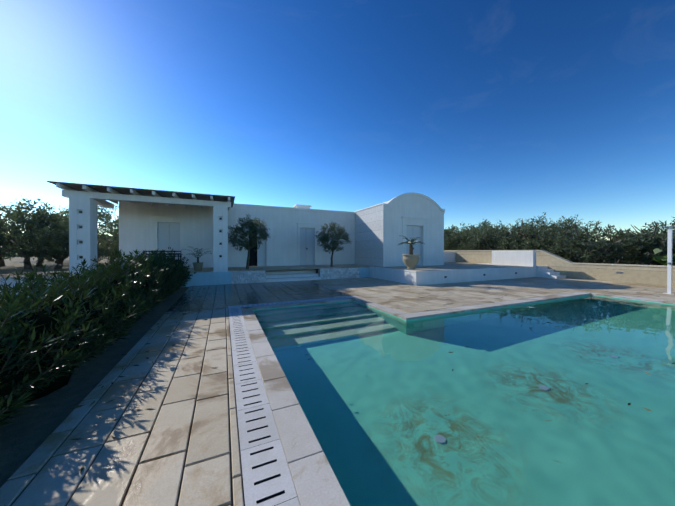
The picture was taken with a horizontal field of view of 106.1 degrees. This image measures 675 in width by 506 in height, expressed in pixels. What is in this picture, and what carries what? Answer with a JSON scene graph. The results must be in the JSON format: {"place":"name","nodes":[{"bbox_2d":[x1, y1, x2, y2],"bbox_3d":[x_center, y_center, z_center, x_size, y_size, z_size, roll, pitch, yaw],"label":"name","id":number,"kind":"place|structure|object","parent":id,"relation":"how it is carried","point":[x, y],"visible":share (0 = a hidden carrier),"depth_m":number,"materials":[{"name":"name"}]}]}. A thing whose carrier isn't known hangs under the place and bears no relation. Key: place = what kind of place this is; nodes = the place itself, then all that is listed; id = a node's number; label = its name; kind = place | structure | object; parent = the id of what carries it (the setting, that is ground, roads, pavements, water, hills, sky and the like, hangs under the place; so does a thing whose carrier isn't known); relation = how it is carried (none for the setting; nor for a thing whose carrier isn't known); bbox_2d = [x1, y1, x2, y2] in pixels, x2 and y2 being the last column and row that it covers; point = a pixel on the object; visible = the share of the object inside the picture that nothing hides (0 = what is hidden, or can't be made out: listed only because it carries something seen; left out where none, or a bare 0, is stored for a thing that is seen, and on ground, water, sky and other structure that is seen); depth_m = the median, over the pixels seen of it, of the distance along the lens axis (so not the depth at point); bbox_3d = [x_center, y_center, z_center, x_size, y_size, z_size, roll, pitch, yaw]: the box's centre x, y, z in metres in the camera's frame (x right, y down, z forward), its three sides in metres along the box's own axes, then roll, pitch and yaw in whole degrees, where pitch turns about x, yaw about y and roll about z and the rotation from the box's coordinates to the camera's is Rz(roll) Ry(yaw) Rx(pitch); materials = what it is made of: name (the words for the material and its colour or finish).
{"place":"outdoors","nodes":[
{"label":"outdoors","id":0,"kind":"place"},
{"bbox_2d":[0,255,637,487],"bbox_3d":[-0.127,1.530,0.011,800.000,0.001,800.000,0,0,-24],"label":"ground","id":1,"kind":"structure","parent":0,"point":[27,433],"depth_m":2.69,"materials":[{"name":"brown soil"}]},
{"bbox_2d":[0,205,35,265],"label":"tree","id":2,"kind":"object","parent":1,"relation":"on","point":[2,215],"depth_m":26.52,"materials":[{"name":"green plant"}]},
{"bbox_2d":[0,207,66,266],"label":"tree","id":3,"kind":"object","parent":1,"relation":"on","point":[20,223],"depth_m":24.55,"materials":[{"name":"green plant"}]},
{"bbox_2d":[0,196,68,268],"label":"tree","id":4,"kind":"object","parent":1,"relation":"on","point":[20,213],"depth_m":21.32,"materials":[{"name":"green plant"}]},
{"bbox_2d":[0,211,104,268],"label":"tree","id":5,"kind":"object","parent":1,"relation":"on","point":[35,228],"depth_m":20.65,"materials":[{"name":"green plant"}]},
{"bbox_2d":[38,204,118,261],"bbox_3d":[-21.159,-1.607,22.189,6.944,6.074,6.435,0,0,-24],"label":"tree","id":6,"kind":"object","parent":1,"relation":"on","point":[64,238],"depth_m":21.15,"materials":[{"name":"green plant"}]},
{"bbox_2d":[0,248,195,427],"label":"oleander hedge","id":7,"kind":"object","parent":1,"relation":"on","point":[14,331],"depth_m":3.04,"materials":[{"name":"green plant"}]},
{"bbox_2d":[97,214,118,263],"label":"tree","id":8,"kind":"object","parent":1,"relation":"on","point":[117,223],"depth_m":30.74,"materials":[{"name":"green plant"}]},
{"bbox_2d":[0,251,535,294],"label":"wall","id":9,"kind":"structure","parent":1,"relation":"on","point":[519,258],"depth_m":12.74,"materials":[{"name":"paint"}]},
{"bbox_2d":[0,229,674,256],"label":"tree line","id":10,"kind":"object","parent":1,"relation":"on","point":[8,254],"depth_m":74.81,"materials":[{"name":"green plant"}]},
{"bbox_2d":[444,227,497,249],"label":"tree","id":11,"kind":"object","parent":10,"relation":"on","point":[448,242],"depth_m":24.51,"materials":[{"name":"green plant"}]},
{"bbox_2d":[456,221,509,249],"bbox_3d":[15.996,-1.050,27.739,6.808,5.152,6.633,0,0,-24],"label":"tree","id":12,"kind":"object","parent":10,"relation":"on","point":[480,230],"depth_m":26.72,"materials":[{"name":"green plant"}]},
{"bbox_2d":[497,218,590,258],"bbox_3d":[14.793,-0.516,18.534,5.923,4.241,5.838,0,0,-24],"label":"tree","id":13,"kind":"object","parent":10,"relation":"on","point":[554,230],"depth_m":18.01,"materials":[{"name":"green plant"}]},
{"bbox_2d":[533,221,658,263],"bbox_3d":[15.353,-0.200,15.357,5.313,3.645,5.454,0,0,-24],"label":"tree","id":14,"kind":"object","parent":10,"relation":"on","point":[612,255],"depth_m":14.49,"materials":[{"name":"green plant"}]},
{"bbox_2d":[606,217,674,261],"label":"tree","id":15,"kind":"object","parent":10,"relation":"on","point":[664,232],"depth_m":15.44,"materials":[{"name":"green plant"}]},
{"bbox_2d":[618,222,674,264],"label":"tree","id":16,"kind":"object","parent":10,"relation":"on","point":[645,259],"depth_m":13.14,"materials":[{"name":"green plant"}]},
{"bbox_2d":[444,226,473,249],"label":"tree","id":17,"kind":"object","parent":1,"relation":"on","point":[446,231],"depth_m":27.60,"materials":[{"name":"green plant"}]},
{"bbox_2d":[452,219,497,246],"bbox_3d":[18.518,-1.558,33.363,7.389,5.939,7.350,0,0,-24],"label":"tree","id":18,"kind":"object","parent":1,"relation":"on","point":[485,222],"depth_m":32.62,"materials":[{"name":"green plant"}]},
{"bbox_2d":[460,220,538,249],"bbox_3d":[13.687,-0.622,21.535,6.051,4.478,6.012,0,0,-24],"label":"tree","id":19,"kind":"object","parent":1,"relation":"on","point":[479,234],"depth_m":21.34,"materials":[{"name":"green plant"}]},
{"bbox_2d":[507,212,586,242],"bbox_3d":[21.014,-1.316,26.040,6.856,5.584,7.860,0,0,-24],"label":"tree","id":20,"kind":"object","parent":1,"relation":"on","point":[545,219],"depth_m":25.49,"materials":[{"name":"green plant"}]},
{"bbox_2d":[509,215,597,244],"bbox_3d":[17.591,-0.770,21.637,6.753,4.559,6.734,0,0,-24],"label":"tree","id":21,"kind":"object","parent":1,"relation":"on","point":[548,229],"visible":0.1,"depth_m":20.21,"materials":[{"name":"green plant"}]},
{"bbox_2d":[444,250,674,285],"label":"boundary wall","id":22,"kind":"structure","parent":1,"relation":"on","point":[644,274],"depth_m":13.33,"materials":[{"name":"beige stone"}]},
{"bbox_2d":[0,267,674,505],"bbox_3d":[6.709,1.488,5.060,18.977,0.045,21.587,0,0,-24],"label":"paving","id":23,"kind":"structure","parent":0,"point":[107,478],"depth_m":2.45,"materials":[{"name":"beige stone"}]},
{"bbox_2d":[47,181,234,274],"bbox_3d":[-8.033,-0.863,11.598,6.100,3.440,3.248,0,0,-24],"label":"pergola","id":24,"kind":"object","parent":23,"relation":"on","point":[85,200],"visible":0.96,"depth_m":10.08,"materials":[{"name":"paint"}]},
{"bbox_2d":[143,250,182,262],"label":"garden chairs","id":25,"kind":"object","parent":23,"relation":"on","point":[178,254],"visible":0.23,"depth_m":11.14,"materials":[{"name":"grey metal"}]},
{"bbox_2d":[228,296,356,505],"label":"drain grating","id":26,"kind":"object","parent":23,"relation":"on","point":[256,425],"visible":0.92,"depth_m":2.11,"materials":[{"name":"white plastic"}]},
{"bbox_2d":[266,263,565,281],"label":"stone steps","id":27,"kind":"structure","parent":23,"relation":"on","point":[312,274],"depth_m":13.53,"materials":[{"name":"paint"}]},
{"bbox_2d":[253,295,673,320],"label":"pool shell","id":28,"kind":"object","parent":23,"relation":"in","point":[456,313],"visible":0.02,"depth_m":7.22,"materials":[{"name":"blue"}]},
{"bbox_2d":[241,291,674,505],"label":"coping","id":29,"kind":"object","parent":28,"relation":"on","point":[315,480],"visible":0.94,"depth_m":2.44,"materials":[{"name":"beige stone"}]},
{"bbox_2d":[663,226,674,294],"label":"shower","id":30,"kind":"object","parent":23,"relation":"on","point":[669,258],"visible":0.96,"depth_m":8.94,"materials":[{"name":"white paint"}]},
{"bbox_2d":[0,0,674,316],"label":"sky","id":31,"kind":"structure","parent":0,"point":[506,111],"materials":[{"name":"blue"}]},
{"bbox_2d":[188,262,529,272],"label":"paving","id":32,"kind":"structure","parent":0,"point":[454,265],"depth_m":13.89,"materials":[{"name":"beige stone"}]},
{"bbox_2d":[193,262,202,270],"bbox_3d":[-6.409,0.622,11.654,0.460,0.370,0.453,0,0,-24],"label":"plant pot","id":33,"kind":"object","parent":32,"relation":"on","point":[197,266],"visible":1,"depth_m":11.52,"materials":[{"name":"beige ceramic"}]},
{"bbox_2d":[182,248,211,262],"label":"palm","id":34,"kind":"object","parent":33,"relation":"in","point":[199,253],"depth_m":11.61,"materials":[{"name":"green plant"}]},
{"bbox_2d":[119,201,354,267],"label":"house","id":35,"kind":"structure","parent":32,"relation":"on","point":[292,239],"depth_m":14.55,"materials":[{"name":"paint"}]},
{"bbox_2d":[238,233,262,268],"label":"tree trunk","id":36,"kind":"object","parent":32,"relation":"on","point":[247,263],"visible":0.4,"depth_m":12.66,"materials":[{"name":"brown plant"}]},
{"bbox_2d":[228,214,269,251],"bbox_3d":[-4.444,-1.008,12.754,2.237,1.953,2.173,0,0,-24],"label":"tree foliage","id":37,"kind":"object","parent":36,"relation":"on","point":[249,231],"visible":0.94,"depth_m":12.50,"materials":[{"name":"green plant"}]},
{"bbox_2d":[321,235,346,266],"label":"tree trunk","id":38,"kind":"object","parent":32,"relation":"on","point":[331,264],"visible":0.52,"depth_m":14.48,"materials":[{"name":"brown plant"}]},
{"bbox_2d":[315,222,350,252],"bbox_3d":[-0.252,-0.875,14.620,2.011,1.897,2.102,0,0,-24],"label":"tree foliage","id":39,"kind":"object","parent":38,"relation":"attached to","point":[324,238],"visible":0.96,"depth_m":14.24,"materials":[{"name":"green plant"}]},
{"bbox_2d":[354,193,444,266],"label":"building","id":40,"kind":"structure","parent":32,"relation":"on","point":[382,229],"depth_m":15.51,"materials":[{"name":"paint"}]},
{"bbox_2d":[402,254,419,269],"bbox_3d":[3.579,0.437,12.363,0.850,0.730,0.850,0,0,-24],"label":"urn planter","id":41,"kind":"object","parent":32,"relation":"on","point":[410,262],"visible":1,"depth_m":12.11,"materials":[{"name":"white stone"}]},
{"bbox_2d":[398,236,424,254],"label":"cycas","id":42,"kind":"object","parent":41,"relation":"on","point":[410,249],"depth_m":12.28,"materials":[{"name":"green plant"}]},
{"bbox_2d":[253,295,674,505],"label":"pool water","id":43,"kind":"structure","parent":0,"point":[378,394],"depth_m":2.69,"materials":[{"name":"teal liquid"}]},
{"bbox_2d":[4,287,673,505],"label":"fallen leaves","id":44,"kind":"object","parent":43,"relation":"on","point":[82,468],"visible":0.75,"depth_m":2.81,"materials":[{"name":"brown plant"}]},
{"bbox_2d":[652,248,674,265],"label":"fig shrub","id":45,"kind":"object","parent":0,"point":[661,259],"depth_m":11.85,"materials":[{"name":"green plant"}]}
]}

